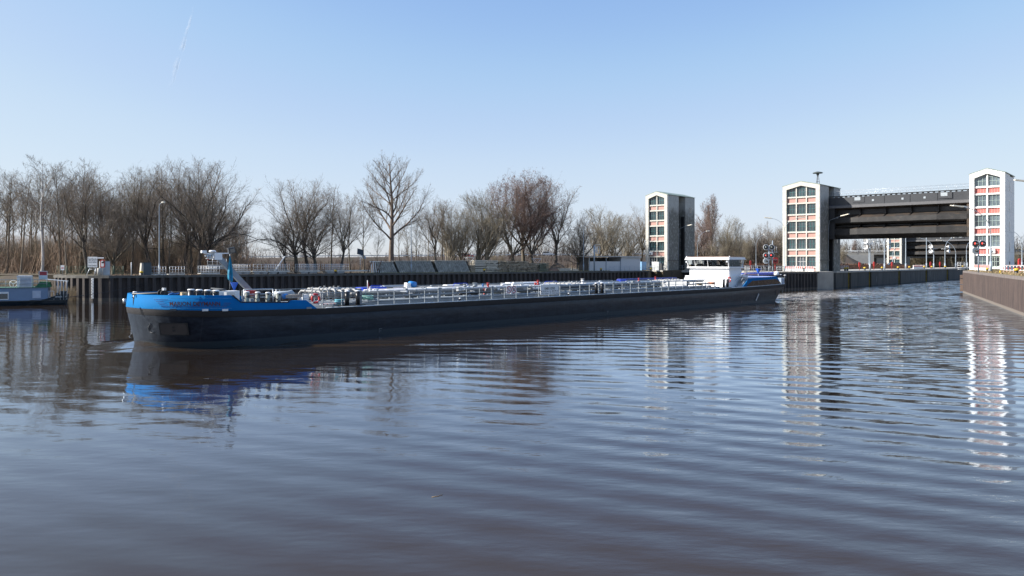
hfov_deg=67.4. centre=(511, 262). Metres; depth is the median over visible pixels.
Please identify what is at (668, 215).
lock tower
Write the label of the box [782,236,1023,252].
wood
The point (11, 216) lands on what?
bare tree
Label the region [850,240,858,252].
bare tree
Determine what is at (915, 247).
lift gate
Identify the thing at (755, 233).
bare tree
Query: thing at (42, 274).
sign board
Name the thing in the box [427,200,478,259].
bare tree
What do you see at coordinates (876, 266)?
hedge
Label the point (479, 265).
timber stack
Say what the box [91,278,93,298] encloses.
gauge board
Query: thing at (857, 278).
chamber wall
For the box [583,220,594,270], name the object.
street lamp
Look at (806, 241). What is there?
lock tower
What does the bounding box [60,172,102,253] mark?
bare tree
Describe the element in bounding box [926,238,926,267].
street lamp
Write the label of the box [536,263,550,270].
timber stack
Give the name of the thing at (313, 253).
bare tree
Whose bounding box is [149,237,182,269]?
bush
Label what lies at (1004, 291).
quay wall
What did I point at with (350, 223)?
bare tree
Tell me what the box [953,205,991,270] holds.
street lamp
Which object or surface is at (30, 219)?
bare tree
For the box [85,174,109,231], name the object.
bare tree
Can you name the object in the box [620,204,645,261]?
bare tree
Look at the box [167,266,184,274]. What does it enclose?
walkway section
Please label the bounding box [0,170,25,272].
bare tree
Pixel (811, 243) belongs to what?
window
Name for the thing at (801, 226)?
window
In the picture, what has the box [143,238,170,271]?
bare tree
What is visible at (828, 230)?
wall lamp
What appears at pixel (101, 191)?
bare tree
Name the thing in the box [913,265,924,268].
road barrier
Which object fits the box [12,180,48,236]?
bare tree
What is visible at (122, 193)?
bare tree
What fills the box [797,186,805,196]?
window
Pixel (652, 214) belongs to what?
window
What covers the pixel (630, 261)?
closed shed
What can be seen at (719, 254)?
bare tree
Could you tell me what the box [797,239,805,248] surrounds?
window
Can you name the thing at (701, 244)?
bare tree
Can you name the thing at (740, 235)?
bare tree
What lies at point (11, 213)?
bare tree
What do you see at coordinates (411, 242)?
street lamp
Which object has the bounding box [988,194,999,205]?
window
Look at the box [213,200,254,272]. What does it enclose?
bare tree
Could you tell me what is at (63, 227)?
bare tree
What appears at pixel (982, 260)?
window
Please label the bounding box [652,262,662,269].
plant box
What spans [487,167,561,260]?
bare tree
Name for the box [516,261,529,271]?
timber stack
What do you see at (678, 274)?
ground
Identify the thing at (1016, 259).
bare tree
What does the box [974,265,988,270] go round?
road barrier
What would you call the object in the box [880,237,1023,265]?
wood
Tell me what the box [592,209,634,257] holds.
bare tree
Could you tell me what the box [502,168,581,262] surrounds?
bare tree
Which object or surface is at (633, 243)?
bare tree
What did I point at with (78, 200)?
bare tree
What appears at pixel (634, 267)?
railing
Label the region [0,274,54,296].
bank slope
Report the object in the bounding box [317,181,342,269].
bare tree
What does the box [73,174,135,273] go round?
bare tree
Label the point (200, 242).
bare tree
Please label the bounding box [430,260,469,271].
timber rack
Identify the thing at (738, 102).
sky
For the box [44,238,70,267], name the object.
bare tree
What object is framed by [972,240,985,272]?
signal
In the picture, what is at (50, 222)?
bare tree
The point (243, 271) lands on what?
walkway section
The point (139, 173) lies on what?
bare tree
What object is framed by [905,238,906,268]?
street lamp
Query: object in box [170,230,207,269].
bare tree
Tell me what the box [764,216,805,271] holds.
street lamp
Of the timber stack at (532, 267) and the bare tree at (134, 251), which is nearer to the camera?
the bare tree at (134, 251)
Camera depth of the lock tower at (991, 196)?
143.34 m
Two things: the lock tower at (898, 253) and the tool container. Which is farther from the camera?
the lock tower at (898, 253)
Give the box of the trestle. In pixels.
[367,260,381,272]
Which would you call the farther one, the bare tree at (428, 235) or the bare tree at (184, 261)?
the bare tree at (428, 235)
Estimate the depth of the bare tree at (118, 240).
123.25 m
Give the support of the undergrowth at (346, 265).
on the ground at (678, 274)
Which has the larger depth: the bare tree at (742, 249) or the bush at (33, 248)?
the bare tree at (742, 249)
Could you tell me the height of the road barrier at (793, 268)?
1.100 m
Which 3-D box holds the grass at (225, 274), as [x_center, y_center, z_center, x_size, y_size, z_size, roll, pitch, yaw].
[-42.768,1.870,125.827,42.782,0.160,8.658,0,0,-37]
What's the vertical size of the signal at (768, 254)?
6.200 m
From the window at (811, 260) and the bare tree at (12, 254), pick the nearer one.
the bare tree at (12, 254)
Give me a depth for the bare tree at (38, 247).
147.28 m
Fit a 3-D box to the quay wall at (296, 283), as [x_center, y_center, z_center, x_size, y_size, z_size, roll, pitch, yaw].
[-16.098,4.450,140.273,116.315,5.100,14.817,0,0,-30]
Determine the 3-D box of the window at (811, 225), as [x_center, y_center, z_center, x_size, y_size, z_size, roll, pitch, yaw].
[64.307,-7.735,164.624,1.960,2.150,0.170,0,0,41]
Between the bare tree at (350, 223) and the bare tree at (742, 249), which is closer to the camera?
the bare tree at (350, 223)
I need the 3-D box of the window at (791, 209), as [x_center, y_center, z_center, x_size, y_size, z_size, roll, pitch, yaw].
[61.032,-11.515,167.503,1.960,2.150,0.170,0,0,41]
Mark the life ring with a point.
(312, 300)
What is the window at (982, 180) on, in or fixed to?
in the lock tower at (991, 196)
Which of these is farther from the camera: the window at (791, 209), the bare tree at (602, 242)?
the bare tree at (602, 242)
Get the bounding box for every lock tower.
[645,191,694,269]
[782,181,840,270]
[887,238,909,264]
[969,168,1014,269]
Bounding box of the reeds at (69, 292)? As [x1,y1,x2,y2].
[50,285,76,300]
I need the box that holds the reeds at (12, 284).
[0,280,53,286]
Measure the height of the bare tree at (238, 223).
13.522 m
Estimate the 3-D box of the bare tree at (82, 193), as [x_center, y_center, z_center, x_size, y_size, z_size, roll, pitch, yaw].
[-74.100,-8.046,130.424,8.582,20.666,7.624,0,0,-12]
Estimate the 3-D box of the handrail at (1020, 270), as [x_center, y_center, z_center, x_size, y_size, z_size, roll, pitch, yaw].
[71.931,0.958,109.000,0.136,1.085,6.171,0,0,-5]
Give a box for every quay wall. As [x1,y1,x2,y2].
[53,271,649,300]
[746,272,818,290]
[960,271,1023,315]
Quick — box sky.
[0,0,1023,261]
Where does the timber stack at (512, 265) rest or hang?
on the ground at (678, 274)
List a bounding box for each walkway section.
[151,272,166,274]
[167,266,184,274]
[197,266,219,274]
[204,259,226,268]
[234,264,250,273]
[251,264,267,273]
[266,264,289,273]
[295,264,319,273]
[323,264,369,273]
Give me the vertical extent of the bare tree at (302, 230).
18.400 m
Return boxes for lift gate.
[829,183,968,239]
[906,237,968,256]
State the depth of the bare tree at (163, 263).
130.58 m
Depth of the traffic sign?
110.50 m
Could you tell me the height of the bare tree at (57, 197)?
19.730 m
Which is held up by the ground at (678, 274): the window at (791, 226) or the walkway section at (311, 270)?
the walkway section at (311, 270)
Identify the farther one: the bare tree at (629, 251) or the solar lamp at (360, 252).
the bare tree at (629, 251)
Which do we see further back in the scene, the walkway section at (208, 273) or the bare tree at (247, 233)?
the bare tree at (247, 233)
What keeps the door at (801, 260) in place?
in the lock tower at (806, 241)
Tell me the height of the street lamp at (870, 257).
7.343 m
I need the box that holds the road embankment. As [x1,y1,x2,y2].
[121,254,862,266]
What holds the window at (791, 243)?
in the lock tower at (806, 241)
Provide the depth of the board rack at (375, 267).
136.79 m
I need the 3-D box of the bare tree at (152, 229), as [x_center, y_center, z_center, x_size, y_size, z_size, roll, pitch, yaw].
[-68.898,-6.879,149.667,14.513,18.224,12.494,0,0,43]
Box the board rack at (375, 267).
[370,261,382,272]
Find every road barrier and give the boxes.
[785,267,802,270]
[805,266,813,270]
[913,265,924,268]
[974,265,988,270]
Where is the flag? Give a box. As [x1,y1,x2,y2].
[227,257,232,281]
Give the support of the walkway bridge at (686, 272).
on the ground at (678, 274)
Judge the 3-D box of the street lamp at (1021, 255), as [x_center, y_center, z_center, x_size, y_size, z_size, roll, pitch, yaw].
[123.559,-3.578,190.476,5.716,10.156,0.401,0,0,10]
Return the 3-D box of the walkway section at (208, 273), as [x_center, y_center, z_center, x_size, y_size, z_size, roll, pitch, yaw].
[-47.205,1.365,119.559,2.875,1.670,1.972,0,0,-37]
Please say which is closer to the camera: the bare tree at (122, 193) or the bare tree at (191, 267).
the bare tree at (191, 267)
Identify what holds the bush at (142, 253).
on the ground at (678, 274)
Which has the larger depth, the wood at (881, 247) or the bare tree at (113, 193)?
the wood at (881, 247)
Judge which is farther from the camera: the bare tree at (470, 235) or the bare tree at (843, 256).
the bare tree at (843, 256)
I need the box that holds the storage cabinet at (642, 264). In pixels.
[640,262,645,269]
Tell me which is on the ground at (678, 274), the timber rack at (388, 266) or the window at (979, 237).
the timber rack at (388, 266)
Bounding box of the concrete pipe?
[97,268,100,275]
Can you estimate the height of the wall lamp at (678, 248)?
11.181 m
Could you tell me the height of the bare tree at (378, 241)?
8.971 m
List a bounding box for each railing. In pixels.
[623,266,655,270]
[744,266,794,271]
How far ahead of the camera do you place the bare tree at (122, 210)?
151.18 m
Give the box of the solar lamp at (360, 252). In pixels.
[357,248,363,272]
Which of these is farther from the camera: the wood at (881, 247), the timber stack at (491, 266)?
the wood at (881, 247)
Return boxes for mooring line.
[29,284,143,300]
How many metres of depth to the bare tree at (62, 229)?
138.36 m
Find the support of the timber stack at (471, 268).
on the ground at (678, 274)
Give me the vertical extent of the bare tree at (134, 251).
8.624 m
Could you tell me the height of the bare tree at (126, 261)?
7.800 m
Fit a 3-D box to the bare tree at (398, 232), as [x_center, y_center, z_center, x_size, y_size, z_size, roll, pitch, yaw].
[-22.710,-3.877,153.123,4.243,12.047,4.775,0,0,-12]
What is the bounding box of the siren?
[813,171,822,183]
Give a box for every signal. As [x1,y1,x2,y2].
[763,240,776,271]
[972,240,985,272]
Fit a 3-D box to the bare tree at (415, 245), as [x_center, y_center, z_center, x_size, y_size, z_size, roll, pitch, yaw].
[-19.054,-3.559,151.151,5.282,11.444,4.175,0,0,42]
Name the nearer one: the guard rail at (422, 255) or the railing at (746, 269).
the railing at (746, 269)
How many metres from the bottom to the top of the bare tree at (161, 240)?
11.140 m
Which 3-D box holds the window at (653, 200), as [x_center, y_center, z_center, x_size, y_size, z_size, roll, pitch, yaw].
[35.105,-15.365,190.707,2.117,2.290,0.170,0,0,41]
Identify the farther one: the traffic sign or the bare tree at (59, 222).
the bare tree at (59, 222)
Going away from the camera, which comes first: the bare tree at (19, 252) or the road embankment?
the bare tree at (19, 252)
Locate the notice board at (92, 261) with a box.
[86,257,96,275]
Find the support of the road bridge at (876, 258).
on the ground at (678, 274)
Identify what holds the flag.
attached to the tanker barge
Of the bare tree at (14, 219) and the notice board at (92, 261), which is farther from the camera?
the bare tree at (14, 219)
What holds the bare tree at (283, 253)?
on the ground at (678, 274)
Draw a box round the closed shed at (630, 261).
[607,256,640,270]
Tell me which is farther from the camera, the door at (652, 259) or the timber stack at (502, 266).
the door at (652, 259)
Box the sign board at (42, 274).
[39,271,46,278]
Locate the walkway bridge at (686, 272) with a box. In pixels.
[682,265,769,278]
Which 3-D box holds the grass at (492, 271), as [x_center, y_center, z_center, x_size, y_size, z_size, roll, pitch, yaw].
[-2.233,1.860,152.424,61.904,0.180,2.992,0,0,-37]
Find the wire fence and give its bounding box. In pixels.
[57,266,122,274]
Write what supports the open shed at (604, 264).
on the ground at (678, 274)
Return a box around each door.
[650,257,655,265]
[797,256,805,270]
[988,255,999,269]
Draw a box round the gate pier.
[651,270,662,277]
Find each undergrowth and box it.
[0,216,272,273]
[249,257,644,271]
[695,232,782,264]
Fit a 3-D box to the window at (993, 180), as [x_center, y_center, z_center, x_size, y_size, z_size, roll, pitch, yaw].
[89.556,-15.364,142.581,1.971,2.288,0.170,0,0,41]
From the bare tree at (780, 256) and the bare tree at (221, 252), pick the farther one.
the bare tree at (780, 256)
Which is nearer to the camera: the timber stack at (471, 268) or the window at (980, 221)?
the window at (980, 221)
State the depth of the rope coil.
59.10 m
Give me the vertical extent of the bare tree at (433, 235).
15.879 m
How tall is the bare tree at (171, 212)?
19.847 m
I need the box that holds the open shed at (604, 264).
[575,256,621,270]
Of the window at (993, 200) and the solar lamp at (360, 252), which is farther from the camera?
the window at (993, 200)
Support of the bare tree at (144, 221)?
on the ground at (678, 274)
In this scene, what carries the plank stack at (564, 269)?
on the ground at (678, 274)
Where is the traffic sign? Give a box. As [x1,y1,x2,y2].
[97,257,104,275]
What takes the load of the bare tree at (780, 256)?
on the ground at (678, 274)
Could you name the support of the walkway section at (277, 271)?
on the ground at (678, 274)
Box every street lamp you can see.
[158,201,164,273]
[411,213,416,272]
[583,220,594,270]
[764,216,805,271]
[869,241,878,269]
[884,239,884,269]
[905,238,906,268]
[920,238,934,268]
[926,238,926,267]
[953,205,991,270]
[1016,233,1022,267]
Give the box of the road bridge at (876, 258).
[842,250,1023,263]
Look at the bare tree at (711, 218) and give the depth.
261.05 m
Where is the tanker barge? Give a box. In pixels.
[123,247,785,348]
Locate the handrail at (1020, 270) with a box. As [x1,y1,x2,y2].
[1003,265,1023,271]
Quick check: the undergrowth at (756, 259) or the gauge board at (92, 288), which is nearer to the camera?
the gauge board at (92, 288)
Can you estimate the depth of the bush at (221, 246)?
129.74 m
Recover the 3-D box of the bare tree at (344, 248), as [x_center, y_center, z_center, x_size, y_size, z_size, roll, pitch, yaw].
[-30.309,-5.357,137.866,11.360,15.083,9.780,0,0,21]
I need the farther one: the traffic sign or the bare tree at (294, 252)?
the bare tree at (294, 252)
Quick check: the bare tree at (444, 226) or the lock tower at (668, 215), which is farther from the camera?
the lock tower at (668, 215)
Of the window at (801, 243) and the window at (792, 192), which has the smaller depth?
the window at (801, 243)
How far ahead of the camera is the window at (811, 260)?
164.71 m
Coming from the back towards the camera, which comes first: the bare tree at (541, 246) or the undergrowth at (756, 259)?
the undergrowth at (756, 259)
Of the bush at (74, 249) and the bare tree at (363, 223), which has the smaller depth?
the bush at (74, 249)
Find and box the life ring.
[311,293,319,303]
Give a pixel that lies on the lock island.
(825, 279)
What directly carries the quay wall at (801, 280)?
on the lock island
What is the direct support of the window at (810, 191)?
in the lock tower at (806, 241)
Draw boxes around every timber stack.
[468,265,474,271]
[470,260,486,271]
[484,260,499,271]
[496,261,507,271]
[501,261,518,271]
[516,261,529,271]
[527,263,539,270]
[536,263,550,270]
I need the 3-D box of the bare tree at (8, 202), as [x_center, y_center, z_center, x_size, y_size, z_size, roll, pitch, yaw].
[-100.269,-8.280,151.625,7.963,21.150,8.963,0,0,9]
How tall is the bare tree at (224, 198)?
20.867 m
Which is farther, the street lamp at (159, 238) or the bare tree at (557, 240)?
the bare tree at (557, 240)
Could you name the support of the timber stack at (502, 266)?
on the ground at (678, 274)
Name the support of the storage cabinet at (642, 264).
on the ground at (678, 274)
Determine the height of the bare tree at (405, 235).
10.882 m
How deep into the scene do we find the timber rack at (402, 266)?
141.24 m
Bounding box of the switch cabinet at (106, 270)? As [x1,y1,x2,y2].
[99,261,109,275]
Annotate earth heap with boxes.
[546,263,565,268]
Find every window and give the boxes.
[650,196,655,204]
[650,211,655,219]
[650,227,655,234]
[650,242,655,250]
[658,196,663,204]
[658,211,663,219]
[658,226,663,234]
[658,242,663,250]
[658,257,663,265]
[787,188,795,196]
[787,204,795,213]
[787,222,795,231]
[787,239,795,248]
[787,257,795,265]
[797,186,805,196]
[797,204,805,213]
[797,221,805,231]
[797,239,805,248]
[807,187,815,195]
[807,203,815,213]
[807,221,815,230]
[807,239,815,248]
[807,256,815,265]
[975,174,986,186]
[975,195,986,206]
[975,215,986,226]
[975,235,986,246]
[975,256,986,264]
[988,174,999,185]
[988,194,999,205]
[988,215,999,225]
[988,235,999,246]
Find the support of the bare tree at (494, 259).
on the ground at (678, 274)
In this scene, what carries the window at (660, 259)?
in the lock tower at (668, 215)
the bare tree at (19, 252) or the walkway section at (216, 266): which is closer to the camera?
the walkway section at (216, 266)
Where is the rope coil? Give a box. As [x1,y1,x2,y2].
[362,295,373,299]
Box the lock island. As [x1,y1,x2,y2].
[748,266,1015,288]
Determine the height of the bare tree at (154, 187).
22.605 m
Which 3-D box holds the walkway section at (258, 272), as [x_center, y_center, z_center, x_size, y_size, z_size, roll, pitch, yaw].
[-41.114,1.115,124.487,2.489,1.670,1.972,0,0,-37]
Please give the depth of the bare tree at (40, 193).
167.45 m
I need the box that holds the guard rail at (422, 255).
[243,251,842,256]
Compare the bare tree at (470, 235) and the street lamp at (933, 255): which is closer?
the bare tree at (470, 235)
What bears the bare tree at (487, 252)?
on the ground at (678, 274)
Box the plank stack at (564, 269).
[557,268,571,270]
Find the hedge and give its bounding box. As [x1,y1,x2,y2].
[741,263,909,268]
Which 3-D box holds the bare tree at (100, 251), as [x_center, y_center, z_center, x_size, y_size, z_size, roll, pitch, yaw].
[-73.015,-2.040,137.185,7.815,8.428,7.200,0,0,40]
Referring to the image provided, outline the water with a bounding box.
[0,279,1023,575]
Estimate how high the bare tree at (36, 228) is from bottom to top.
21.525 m
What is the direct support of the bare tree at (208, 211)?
on the ground at (678, 274)
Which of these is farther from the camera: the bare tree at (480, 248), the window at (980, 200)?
the bare tree at (480, 248)
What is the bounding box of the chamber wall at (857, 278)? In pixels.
[833,266,1023,287]
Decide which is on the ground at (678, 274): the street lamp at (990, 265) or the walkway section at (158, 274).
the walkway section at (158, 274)
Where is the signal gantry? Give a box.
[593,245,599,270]
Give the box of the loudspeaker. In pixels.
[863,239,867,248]
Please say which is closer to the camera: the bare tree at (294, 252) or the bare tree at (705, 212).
the bare tree at (294, 252)
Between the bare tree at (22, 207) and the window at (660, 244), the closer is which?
the bare tree at (22, 207)
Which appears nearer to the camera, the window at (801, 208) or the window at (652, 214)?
the window at (801, 208)
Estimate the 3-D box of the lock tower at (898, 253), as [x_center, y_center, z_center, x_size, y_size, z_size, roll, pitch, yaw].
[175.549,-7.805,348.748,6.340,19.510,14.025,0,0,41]
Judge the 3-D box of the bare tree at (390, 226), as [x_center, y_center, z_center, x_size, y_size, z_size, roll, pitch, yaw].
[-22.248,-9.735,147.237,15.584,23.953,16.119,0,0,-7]
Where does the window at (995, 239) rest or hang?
in the lock tower at (991, 196)
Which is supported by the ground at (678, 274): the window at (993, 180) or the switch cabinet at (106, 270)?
the switch cabinet at (106, 270)
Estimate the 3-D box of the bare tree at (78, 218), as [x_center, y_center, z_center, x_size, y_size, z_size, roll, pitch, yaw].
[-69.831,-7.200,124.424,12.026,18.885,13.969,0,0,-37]
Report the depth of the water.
23.05 m
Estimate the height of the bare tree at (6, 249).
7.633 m
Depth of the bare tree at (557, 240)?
169.47 m
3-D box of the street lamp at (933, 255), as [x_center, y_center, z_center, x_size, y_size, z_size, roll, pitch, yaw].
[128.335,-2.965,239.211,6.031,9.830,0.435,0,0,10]
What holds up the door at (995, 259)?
in the lock tower at (991, 196)
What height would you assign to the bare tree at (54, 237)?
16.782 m
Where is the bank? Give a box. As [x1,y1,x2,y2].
[965,268,1023,276]
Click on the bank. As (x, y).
(998, 273)
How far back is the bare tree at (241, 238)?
147.97 m
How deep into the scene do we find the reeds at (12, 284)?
112.06 m
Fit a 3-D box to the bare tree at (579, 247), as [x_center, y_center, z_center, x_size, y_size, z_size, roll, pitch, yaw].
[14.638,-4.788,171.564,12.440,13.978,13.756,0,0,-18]
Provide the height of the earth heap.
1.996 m
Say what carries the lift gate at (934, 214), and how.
attached to the lock tower at (806, 241)
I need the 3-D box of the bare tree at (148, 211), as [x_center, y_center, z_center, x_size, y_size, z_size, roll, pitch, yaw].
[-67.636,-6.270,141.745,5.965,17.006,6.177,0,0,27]
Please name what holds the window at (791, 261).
in the lock tower at (806, 241)
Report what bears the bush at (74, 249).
on the ground at (678, 274)
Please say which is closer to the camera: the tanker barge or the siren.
the tanker barge
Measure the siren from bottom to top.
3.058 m
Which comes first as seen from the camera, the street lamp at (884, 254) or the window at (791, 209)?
the window at (791, 209)
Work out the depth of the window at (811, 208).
164.71 m
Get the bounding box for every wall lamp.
[678,224,692,269]
[828,214,848,250]
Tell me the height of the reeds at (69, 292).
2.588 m
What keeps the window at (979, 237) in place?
in the lock tower at (991, 196)
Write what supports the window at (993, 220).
in the lock tower at (991, 196)
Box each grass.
[110,272,359,275]
[370,270,609,272]
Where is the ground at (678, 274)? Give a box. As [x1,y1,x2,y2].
[0,266,968,278]
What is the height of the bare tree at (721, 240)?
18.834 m
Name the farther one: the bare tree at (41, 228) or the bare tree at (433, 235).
the bare tree at (433, 235)
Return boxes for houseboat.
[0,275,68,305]
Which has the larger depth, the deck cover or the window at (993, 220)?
the window at (993, 220)
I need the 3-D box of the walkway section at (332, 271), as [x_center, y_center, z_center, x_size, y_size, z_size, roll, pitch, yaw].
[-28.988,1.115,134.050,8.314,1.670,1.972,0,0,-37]
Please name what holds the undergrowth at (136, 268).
on the ground at (678, 274)
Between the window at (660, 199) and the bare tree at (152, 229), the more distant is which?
the window at (660, 199)
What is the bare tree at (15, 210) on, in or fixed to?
on the ground at (678, 274)
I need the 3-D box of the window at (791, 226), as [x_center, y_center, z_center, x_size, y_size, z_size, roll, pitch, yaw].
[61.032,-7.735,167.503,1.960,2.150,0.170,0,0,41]
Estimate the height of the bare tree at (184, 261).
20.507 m
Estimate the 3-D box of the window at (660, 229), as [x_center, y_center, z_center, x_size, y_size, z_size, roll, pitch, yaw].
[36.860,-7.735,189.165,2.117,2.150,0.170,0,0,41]
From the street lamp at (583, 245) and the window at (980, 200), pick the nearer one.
the window at (980, 200)
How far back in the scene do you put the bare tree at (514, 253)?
162.10 m
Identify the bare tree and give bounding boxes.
[0,162,46,273]
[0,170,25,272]
[0,171,22,268]
[0,182,32,243]
[0,190,27,272]
[0,191,12,236]
[0,238,15,264]
[0,240,25,271]
[2,188,29,270]
[6,241,40,271]
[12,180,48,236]
[14,192,47,272]
[15,154,67,270]
[18,173,52,271]
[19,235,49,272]
[22,168,57,238]
[26,232,53,269]
[27,188,78,272]
[29,197,59,245]
[41,162,92,273]
[42,162,112,273]
[43,178,84,273]
[43,195,75,253]
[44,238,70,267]
[45,196,77,272]
[53,156,102,273]
[60,169,94,271]
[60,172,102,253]
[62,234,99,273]
[68,173,94,241]
[70,192,148,273]
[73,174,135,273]
[85,168,120,223]
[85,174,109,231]
[86,234,122,263]
[93,183,149,271]
[94,180,140,271]
[102,157,186,273]
[107,176,135,261]
[107,235,139,271]
[112,168,149,273]
[119,178,165,237]
[119,230,149,270]
[128,184,178,266]
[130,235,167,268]
[134,184,157,261]
[139,158,270,273]
[140,159,232,272]
[142,173,177,229]
[143,159,181,273]
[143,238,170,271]
[144,168,159,241]
[149,179,186,271]
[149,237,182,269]
[155,208,183,273]
[156,156,263,272]
[168,164,208,273]
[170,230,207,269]
[195,188,216,268]
[206,239,234,272]
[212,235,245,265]
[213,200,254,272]
[226,201,248,268]
[229,178,341,272]
[232,217,253,270]
[239,214,256,267]
[260,194,360,269]
[263,174,341,269]
[268,219,300,269]
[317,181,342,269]
[321,194,375,269]
[331,194,362,271]
[351,200,374,272]
[357,150,434,260]
[367,226,385,260]
[388,215,405,260]
[399,219,420,256]
[408,216,425,260]
[410,195,451,259]
[420,207,439,260]
[424,199,452,259]
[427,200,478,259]
[433,203,487,259]
[448,187,517,259]
[456,192,526,259]
[463,214,474,260]
[469,169,561,260]
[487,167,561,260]
[491,250,506,261]
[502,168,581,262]
[530,186,580,263]
[535,232,549,262]
[557,211,602,269]
[581,203,627,257]
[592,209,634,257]
[615,213,645,255]
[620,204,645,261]
[622,215,644,255]
[695,200,714,256]
[695,217,713,256]
[696,194,723,255]
[706,241,728,256]
[713,215,740,256]
[721,219,750,256]
[727,236,755,264]
[745,223,772,262]
[755,221,782,262]
[770,224,782,262]
[840,242,850,263]
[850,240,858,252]
[1014,250,1023,264]
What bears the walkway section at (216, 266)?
on the walkway section at (208, 273)
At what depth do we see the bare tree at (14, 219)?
160.67 m
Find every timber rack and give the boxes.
[375,261,396,272]
[394,260,434,272]
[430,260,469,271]
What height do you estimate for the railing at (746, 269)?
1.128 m
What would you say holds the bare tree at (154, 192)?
on the ground at (678, 274)
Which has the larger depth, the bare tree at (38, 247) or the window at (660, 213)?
the window at (660, 213)
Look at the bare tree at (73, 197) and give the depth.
146.30 m
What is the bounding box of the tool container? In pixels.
[139,262,151,274]
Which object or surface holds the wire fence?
on the ground at (678, 274)
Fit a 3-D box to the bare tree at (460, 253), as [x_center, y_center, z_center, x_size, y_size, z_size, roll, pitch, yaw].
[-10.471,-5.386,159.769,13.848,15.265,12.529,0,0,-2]
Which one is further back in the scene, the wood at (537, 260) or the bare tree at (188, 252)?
the wood at (537, 260)
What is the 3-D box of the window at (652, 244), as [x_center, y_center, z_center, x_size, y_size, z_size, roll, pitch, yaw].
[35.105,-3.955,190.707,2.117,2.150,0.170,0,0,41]
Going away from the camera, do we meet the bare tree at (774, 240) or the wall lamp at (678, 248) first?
the wall lamp at (678, 248)
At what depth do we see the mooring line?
100.54 m
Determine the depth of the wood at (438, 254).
453.16 m
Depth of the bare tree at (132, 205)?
171.09 m
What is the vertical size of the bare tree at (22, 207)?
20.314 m
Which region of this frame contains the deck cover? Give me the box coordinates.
[35,282,51,286]
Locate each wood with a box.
[156,235,645,257]
[217,252,587,262]
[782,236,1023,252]
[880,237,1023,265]
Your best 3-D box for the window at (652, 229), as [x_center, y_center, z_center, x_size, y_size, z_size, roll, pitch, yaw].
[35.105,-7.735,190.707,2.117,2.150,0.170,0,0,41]

